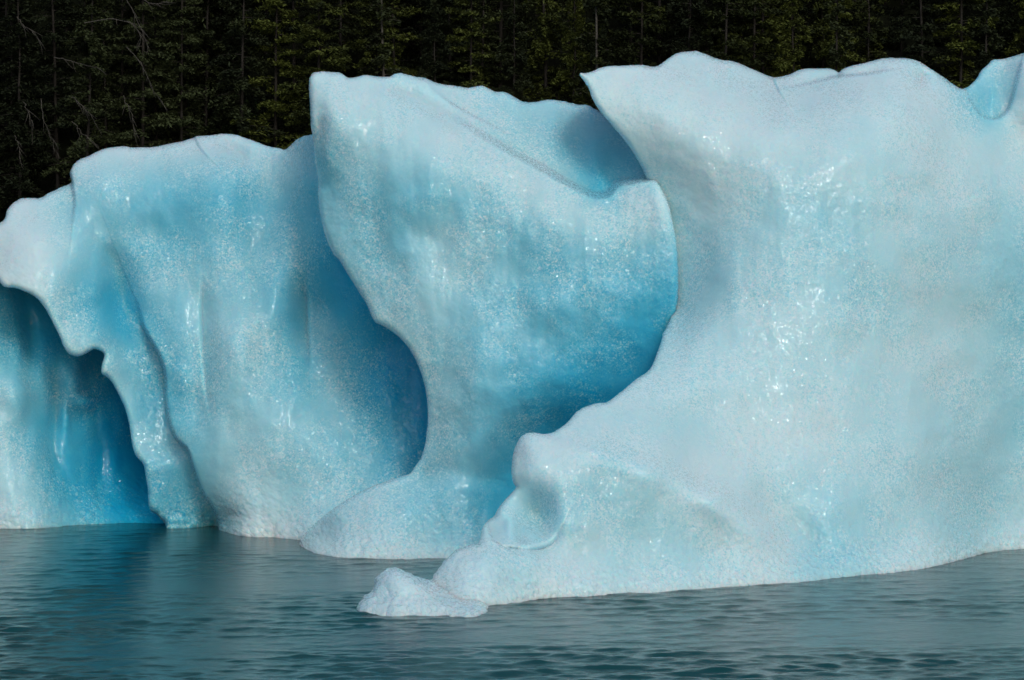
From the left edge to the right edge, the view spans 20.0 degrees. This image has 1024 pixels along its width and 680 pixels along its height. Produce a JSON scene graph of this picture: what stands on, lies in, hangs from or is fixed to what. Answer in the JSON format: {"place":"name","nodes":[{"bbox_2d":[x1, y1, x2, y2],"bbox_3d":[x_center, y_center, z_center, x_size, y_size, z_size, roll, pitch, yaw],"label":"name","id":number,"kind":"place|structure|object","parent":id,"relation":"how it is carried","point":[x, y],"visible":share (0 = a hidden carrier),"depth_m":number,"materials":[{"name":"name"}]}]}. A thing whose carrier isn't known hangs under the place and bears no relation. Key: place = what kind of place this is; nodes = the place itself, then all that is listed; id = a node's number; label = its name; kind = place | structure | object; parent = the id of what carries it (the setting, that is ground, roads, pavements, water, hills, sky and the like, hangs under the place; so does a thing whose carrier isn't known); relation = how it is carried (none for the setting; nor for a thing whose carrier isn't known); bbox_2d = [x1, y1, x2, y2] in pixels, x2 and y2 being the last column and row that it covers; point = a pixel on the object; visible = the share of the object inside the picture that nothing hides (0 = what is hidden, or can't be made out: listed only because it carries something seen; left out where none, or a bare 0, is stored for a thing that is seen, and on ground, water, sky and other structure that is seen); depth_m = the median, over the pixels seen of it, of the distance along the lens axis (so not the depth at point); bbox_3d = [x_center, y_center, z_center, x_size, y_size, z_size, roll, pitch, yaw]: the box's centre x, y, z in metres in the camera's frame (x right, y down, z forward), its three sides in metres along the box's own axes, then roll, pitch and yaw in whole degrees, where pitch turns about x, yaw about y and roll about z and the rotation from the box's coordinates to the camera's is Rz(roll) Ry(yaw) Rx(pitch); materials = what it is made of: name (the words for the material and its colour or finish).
{"place":"outdoors","nodes":[
{"label":"outdoors","id":0,"kind":"place"},
{"bbox_2d":[0,0,1022,221],"bbox_3d":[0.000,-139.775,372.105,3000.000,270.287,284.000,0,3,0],"label":"hillside","id":1,"kind":"structure","parent":0,"point":[66,142],"depth_m":272.57,"materials":[{"name":"green plant"}]},
{"bbox_2d":[0,1,52,178],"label":"spruce tree","id":2,"kind":"object","parent":1,"relation":"on","point":[24,42],"visible":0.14,"depth_m":259.70,"materials":[{"name":"green plant"}]},
{"bbox_2d":[0,0,61,205],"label":"hemlock tree","id":3,"kind":"object","parent":1,"relation":"on","point":[10,104],"visible":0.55,"depth_m":253.58,"materials":[{"name":"green plant"}]},
{"bbox_2d":[4,0,95,197],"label":"hemlock tree","id":4,"kind":"object","parent":1,"relation":"on","point":[54,36],"visible":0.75,"depth_m":251.76,"materials":[{"name":"green plant"}]},
{"bbox_2d":[0,0,102,214],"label":"spruce tree","id":5,"kind":"object","parent":1,"relation":"on","point":[14,42],"visible":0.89,"depth_m":250.72,"materials":[{"name":"green plant"}]},
{"bbox_2d":[27,0,88,156],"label":"hemlock tree","id":6,"kind":"object","parent":1,"relation":"on","point":[47,25],"visible":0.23,"depth_m":261.35,"materials":[{"name":"green plant"}]},
{"bbox_2d":[35,0,101,51],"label":"spruce tree","id":7,"kind":"object","parent":1,"relation":"on","point":[70,33],"visible":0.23,"depth_m":271.04,"materials":[{"name":"green plant"}]},
{"bbox_2d":[70,0,98,140],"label":"conifer snag","id":8,"kind":"object","parent":1,"relation":"on","point":[82,44],"visible":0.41,"depth_m":254.11,"materials":[{"name":"grey plant"}]},
{"bbox_2d":[73,0,134,160],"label":"spruce tree","id":9,"kind":"object","parent":1,"relation":"on","point":[103,83],"visible":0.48,"depth_m":253.00,"materials":[{"name":"green plant"}]},
{"bbox_2d":[41,0,170,189],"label":"spruce tree","id":10,"kind":"object","parent":1,"relation":"on","point":[98,51],"visible":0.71,"depth_m":249.80,"materials":[{"name":"green plant"}]},
{"bbox_2d":[77,0,163,85],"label":"spruce tree","id":11,"kind":"object","parent":1,"relation":"on","point":[137,67],"visible":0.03,"depth_m":268.22,"materials":[{"name":"green plant"}]},
{"bbox_2d":[90,0,157,147],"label":"spruce tree","id":12,"kind":"object","parent":1,"relation":"on","point":[125,15],"visible":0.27,"depth_m":258.52,"materials":[{"name":"green plant"}]},
{"bbox_2d":[96,0,189,147],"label":"hemlock tree","id":13,"kind":"object","parent":1,"relation":"on","point":[156,70],"visible":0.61,"depth_m":252.85,"materials":[{"name":"green plant"}]},
{"bbox_2d":[125,0,184,144],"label":"spruce tree","id":14,"kind":"object","parent":1,"relation":"on","point":[169,37],"visible":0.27,"depth_m":258.81,"materials":[{"name":"green plant"}]},
{"bbox_2d":[139,0,218,146],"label":"hemlock tree","id":15,"kind":"object","parent":1,"relation":"on","point":[183,17],"visible":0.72,"depth_m":253.47,"materials":[{"name":"green plant"}]},
{"bbox_2d":[138,0,226,146],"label":"spruce tree","id":16,"kind":"object","parent":1,"relation":"on","point":[192,28],"visible":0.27,"depth_m":261.26,"materials":[{"name":"green plant"}]},
{"bbox_2d":[153,0,234,79],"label":"spruce tree","id":17,"kind":"object","parent":1,"relation":"on","point":[223,9],"visible":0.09,"depth_m":269.70,"materials":[{"name":"green plant"}]},
{"bbox_2d":[184,111,221,139],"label":"alder shrub","id":18,"kind":"object","parent":1,"relation":"on","point":[208,129],"visible":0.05,"depth_m":255.52,"materials":[{"name":"green plant"}]},
{"bbox_2d":[164,0,245,137],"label":"spruce tree","id":19,"kind":"object","parent":1,"relation":"on","point":[196,108],"visible":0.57,"depth_m":258.51,"materials":[{"name":"green plant"}]},
{"bbox_2d":[189,0,256,128],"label":"spruce tree","id":20,"kind":"object","parent":1,"relation":"on","point":[232,42],"visible":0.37,"depth_m":259.88,"materials":[{"name":"green plant"}]},
{"bbox_2d":[197,0,268,131],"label":"hemlock tree","id":21,"kind":"object","parent":1,"relation":"on","point":[220,17],"visible":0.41,"depth_m":259.11,"materials":[{"name":"green plant"}]},
{"bbox_2d":[216,95,268,145],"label":"alder shrub","id":22,"kind":"object","parent":1,"relation":"on","point":[230,128],"visible":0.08,"depth_m":256.75,"materials":[{"name":"green plant"}]},
{"bbox_2d":[227,0,264,16],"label":"spruce tree","id":23,"kind":"object","parent":1,"relation":"on","point":[250,5],"visible":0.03,"depth_m":274.96,"materials":[{"name":"green plant"}]},
{"bbox_2d":[208,0,284,145],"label":"spruce tree","id":24,"kind":"object","parent":1,"relation":"on","point":[236,108],"visible":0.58,"depth_m":251.96,"materials":[{"name":"green plant"}]},
{"bbox_2d":[228,0,310,147],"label":"hemlock tree","id":25,"kind":"object","parent":1,"relation":"on","point":[291,72],"visible":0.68,"depth_m":252.83,"materials":[{"name":"green plant"}]},
{"bbox_2d":[240,0,306,52],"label":"hemlock tree","id":26,"kind":"object","parent":1,"relation":"on","point":[265,9],"visible":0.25,"depth_m":270.83,"materials":[{"name":"green plant"}]},
{"bbox_2d":[246,0,340,142],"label":"hemlock tree","id":27,"kind":"object","parent":1,"relation":"on","point":[288,29],"visible":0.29,"depth_m":260.71,"materials":[{"name":"green plant"}]},
{"bbox_2d":[275,0,351,148],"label":"hemlock tree","id":28,"kind":"object","parent":1,"relation":"on","point":[334,63],"visible":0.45,"depth_m":250.09,"materials":[{"name":"green plant"}]},
{"bbox_2d":[299,0,366,93],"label":"hemlock tree","id":29,"kind":"object","parent":1,"relation":"on","point":[334,34],"visible":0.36,"depth_m":261.13,"materials":[{"name":"green plant"}]},
{"bbox_2d":[313,0,370,77],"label":"spruce tree","id":30,"kind":"object","parent":1,"relation":"on","point":[353,38],"visible":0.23,"depth_m":269.14,"materials":[{"name":"green plant"}]},
{"bbox_2d":[353,0,406,76],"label":"hemlock tree","id":31,"kind":"object","parent":1,"relation":"on","point":[369,16],"visible":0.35,"depth_m":251.25,"materials":[{"name":"green plant"}]},
{"bbox_2d":[357,0,403,76],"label":"hemlock tree","id":32,"kind":"object","parent":1,"relation":"on","point":[378,60],"visible":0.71,"depth_m":250.78,"materials":[{"name":"green plant"}]},
{"bbox_2d":[372,0,416,40],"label":"hemlock tree","id":33,"kind":"object","parent":1,"relation":"on","point":[402,1],"visible":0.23,"depth_m":271.44,"materials":[{"name":"green plant"}]},
{"bbox_2d":[368,0,424,76],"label":"hemlock tree","id":34,"kind":"object","parent":1,"relation":"on","point":[393,60],"visible":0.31,"depth_m":262.70,"materials":[{"name":"green plant"}]},
{"bbox_2d":[379,0,462,76],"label":"spruce tree","id":35,"kind":"object","parent":1,"relation":"on","point":[418,4],"visible":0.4,"depth_m":269.46,"materials":[{"name":"green plant"}]},
{"bbox_2d":[415,0,455,84],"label":"spruce tree","id":36,"kind":"object","parent":1,"relation":"on","point":[438,66],"visible":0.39,"depth_m":251.76,"materials":[{"name":"green plant"}]},
{"bbox_2d":[416,0,498,86],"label":"hemlock tree","id":37,"kind":"object","parent":1,"relation":"on","point":[449,26],"visible":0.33,"depth_m":260.55,"materials":[{"name":"green plant"}]},
{"bbox_2d":[415,0,499,82],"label":"spruce tree","id":38,"kind":"object","parent":1,"relation":"on","point":[467,53],"visible":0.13,"depth_m":265.75,"materials":[{"name":"green plant"}]},
{"bbox_2d":[444,0,505,91],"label":"hemlock tree","id":39,"kind":"object","parent":1,"relation":"on","point":[477,69],"visible":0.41,"depth_m":253.73,"materials":[{"name":"green plant"}]},
{"bbox_2d":[448,0,510,89],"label":"hemlock tree","id":40,"kind":"object","parent":1,"relation":"on","point":[488,26],"visible":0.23,"depth_m":260.84,"materials":[{"name":"green plant"}]},
{"bbox_2d":[460,0,540,88],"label":"hemlock tree","id":41,"kind":"object","parent":1,"relation":"on","point":[531,21],"visible":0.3,"depth_m":268.36,"materials":[{"name":"green plant"}]},
{"bbox_2d":[493,0,534,101],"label":"spruce tree","id":42,"kind":"object","parent":1,"relation":"on","point":[520,82],"visible":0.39,"depth_m":251.37,"materials":[{"name":"green plant"}]},
{"bbox_2d":[512,0,581,101],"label":"spruce tree","id":43,"kind":"object","parent":1,"relation":"on","point":[546,11],"visible":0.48,"depth_m":257.99,"materials":[{"name":"green plant"}]},
{"bbox_2d":[536,0,595,102],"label":"spruce tree","id":44,"kind":"object","parent":1,"relation":"on","point":[555,91],"visible":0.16,"depth_m":262.73,"materials":[{"name":"green plant"}]},
{"bbox_2d":[550,0,592,106],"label":"spruce tree","id":45,"kind":"object","parent":1,"relation":"on","point":[579,21],"visible":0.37,"depth_m":253.83,"materials":[{"name":"green plant"}]},
{"bbox_2d":[572,0,613,110],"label":"hemlock tree","id":46,"kind":"object","parent":1,"relation":"on","point":[591,33],"visible":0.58,"depth_m":246.91,"materials":[{"name":"green plant"}]},
{"bbox_2d":[571,0,617,107],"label":"spruce tree","id":47,"kind":"object","parent":1,"relation":"on","point":[590,47],"visible":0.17,"depth_m":253.00,"materials":[{"name":"green plant"}]},
{"bbox_2d":[582,0,668,66],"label":"hemlock tree","id":48,"kind":"object","parent":1,"relation":"on","point":[653,18],"visible":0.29,"depth_m":262.50,"materials":[{"name":"green plant"}]},
{"bbox_2d":[607,0,669,66],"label":"hemlock tree","id":49,"kind":"object","parent":1,"relation":"on","point":[647,7],"visible":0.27,"depth_m":253.67,"materials":[{"name":"green plant"}]},
{"bbox_2d":[624,0,708,64],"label":"hemlock tree","id":50,"kind":"object","parent":1,"relation":"on","point":[680,33],"visible":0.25,"depth_m":269.07,"materials":[{"name":"green plant"}]},
{"bbox_2d":[663,0,713,53],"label":"spruce tree","id":51,"kind":"object","parent":1,"relation":"on","point":[696,38],"visible":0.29,"depth_m":251.63,"materials":[{"name":"green plant"}]},
{"bbox_2d":[661,0,716,55],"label":"spruce tree","id":52,"kind":"object","parent":1,"relation":"on","point":[666,32],"visible":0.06,"depth_m":259.35,"materials":[{"name":"green plant"}]},
{"bbox_2d":[662,0,735,52],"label":"hemlock tree","id":53,"kind":"object","parent":1,"relation":"on","point":[714,27],"visible":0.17,"depth_m":271.31,"materials":[{"name":"green plant"}]},
{"bbox_2d":[700,0,759,68],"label":"hemlock tree","id":54,"kind":"object","parent":1,"relation":"on","point":[720,10],"visible":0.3,"depth_m":250.25,"materials":[{"name":"green plant"}]},
{"bbox_2d":[709,0,772,75],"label":"spruce tree","id":55,"kind":"object","parent":1,"relation":"on","point":[718,46],"visible":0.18,"depth_m":262.34,"materials":[{"name":"green plant"}]},
{"bbox_2d":[712,0,779,37],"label":"spruce tree","id":56,"kind":"object","parent":1,"relation":"on","point":[751,17],"visible":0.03,"depth_m":271.85,"materials":[{"name":"green plant"}]},
{"bbox_2d":[724,0,788,71],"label":"hemlock tree","id":57,"kind":"object","parent":1,"relation":"on","point":[755,37],"visible":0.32,"depth_m":252.72,"materials":[{"name":"green plant"}]},
{"bbox_2d":[720,0,800,76],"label":"hemlock tree","id":58,"kind":"object","parent":1,"relation":"on","point":[774,24],"visible":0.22,"depth_m":260.23,"materials":[{"name":"green plant"}]},
{"bbox_2d":[773,0,812,76],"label":"spruce tree","id":59,"kind":"object","parent":1,"relation":"on","point":[785,41],"visible":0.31,"depth_m":251.06,"materials":[{"name":"green plant"}]},
{"bbox_2d":[759,0,829,71],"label":"spruce tree","id":60,"kind":"object","parent":1,"relation":"on","point":[810,54],"visible":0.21,"depth_m":265.04,"materials":[{"name":"green plant"}]},
{"bbox_2d":[786,0,820,24],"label":"hemlock tree","id":61,"kind":"object","parent":1,"relation":"on","point":[807,4],"visible":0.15,"depth_m":271.76,"materials":[{"name":"green plant"}]},
{"bbox_2d":[794,0,851,67],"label":"spruce tree","id":62,"kind":"object","parent":1,"relation":"on","point":[818,10],"visible":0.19,"depth_m":262.66,"materials":[{"name":"green plant"}]},
{"bbox_2d":[823,0,854,71],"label":"hemlock tree","id":63,"kind":"object","parent":1,"relation":"on","point":[836,49],"visible":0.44,"depth_m":247.81,"materials":[{"name":"green plant"}]},
{"bbox_2d":[814,0,865,70],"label":"spruce tree","id":64,"kind":"object","parent":1,"relation":"on","point":[831,35],"visible":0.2,"depth_m":252.21,"materials":[{"name":"green plant"}]},
{"bbox_2d":[829,0,908,67],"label":"spruce tree","id":65,"kind":"object","parent":1,"relation":"on","point":[849,23],"visible":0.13,"depth_m":261.83,"materials":[{"name":"green plant"}]},
{"bbox_2d":[849,0,889,63],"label":"spruce tree","id":66,"kind":"object","parent":1,"relation":"on","point":[859,14],"visible":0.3,"depth_m":253.64,"materials":[{"name":"green plant"}]},
{"bbox_2d":[857,0,939,65],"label":"hemlock tree","id":67,"kind":"object","parent":1,"relation":"on","point":[908,3],"visible":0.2,"depth_m":259.64,"materials":[{"name":"green plant"}]},
{"bbox_2d":[887,0,964,78],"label":"hemlock tree","id":68,"kind":"object","parent":1,"relation":"on","point":[905,33],"visible":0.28,"depth_m":252.53,"materials":[{"name":"green plant"}]},
{"bbox_2d":[924,0,988,88],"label":"hemlock tree","id":69,"kind":"object","parent":1,"relation":"on","point":[938,43],"visible":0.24,"depth_m":261.31,"materials":[{"name":"green plant"}]},
{"bbox_2d":[931,0,998,88],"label":"hemlock tree","id":70,"kind":"object","parent":1,"relation":"on","point":[961,39],"visible":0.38,"depth_m":252.39,"materials":[{"name":"green plant"}]},
{"bbox_2d":[970,0,1004,76],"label":"hemlock tree","id":71,"kind":"object","parent":1,"relation":"on","point":[986,52],"visible":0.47,"depth_m":248.43,"materials":[{"name":"green plant"}]},
{"bbox_2d":[975,0,1022,46],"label":"hemlock tree","id":72,"kind":"object","parent":1,"relation":"on","point":[1003,5],"visible":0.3,"depth_m":270.03,"materials":[{"name":"green plant"}]},
{"bbox_2d":[987,0,1023,63],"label":"hemlock tree","id":73,"kind":"object","parent":1,"relation":"on","point":[1008,28],"visible":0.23,"depth_m":257.38,"materials":[{"name":"green plant"}]},
{"bbox_2d":[991,8,1023,58],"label":"hemlock tree","id":74,"kind":"object","parent":1,"relation":"on","point":[1006,37],"visible":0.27,"depth_m":268.11,"materials":[{"name":"green plant"}]},
{"bbox_2d":[998,44,1021,58],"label":"hemlock tree","id":75,"kind":"object","parent":1,"relation":"on","point":[1003,57],"visible":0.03,"depth_m":259.82,"materials":[{"name":"green plant"}]},
{"bbox_2d":[1004,0,1023,55],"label":"spruce tree","id":76,"kind":"object","parent":1,"relation":"on","point":[1017,38],"visible":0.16,"depth_m":252.82,"materials":[{"name":"green plant"}]},
{"bbox_2d":[0,523,1023,679],"bbox_3d":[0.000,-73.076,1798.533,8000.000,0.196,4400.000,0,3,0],"label":"water","id":77,"kind":"structure","parent":0,"point":[137,601],"depth_m":54.05,"materials":[{"name":"teal liquid"}]},
{"bbox_2d":[0,71,678,558],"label":"iceberg","id":78,"kind":"object","parent":77,"relation":"in","point":[396,315],"visible":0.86,"depth_m":68.38,"materials":[{"name":"blue ice"}]},
{"bbox_2d":[356,51,1023,616],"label":"iceberg","id":79,"kind":"object","parent":77,"relation":"in","point":[828,383],"visible":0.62,"depth_m":63.51,"materials":[{"name":"ice"}]}
]}

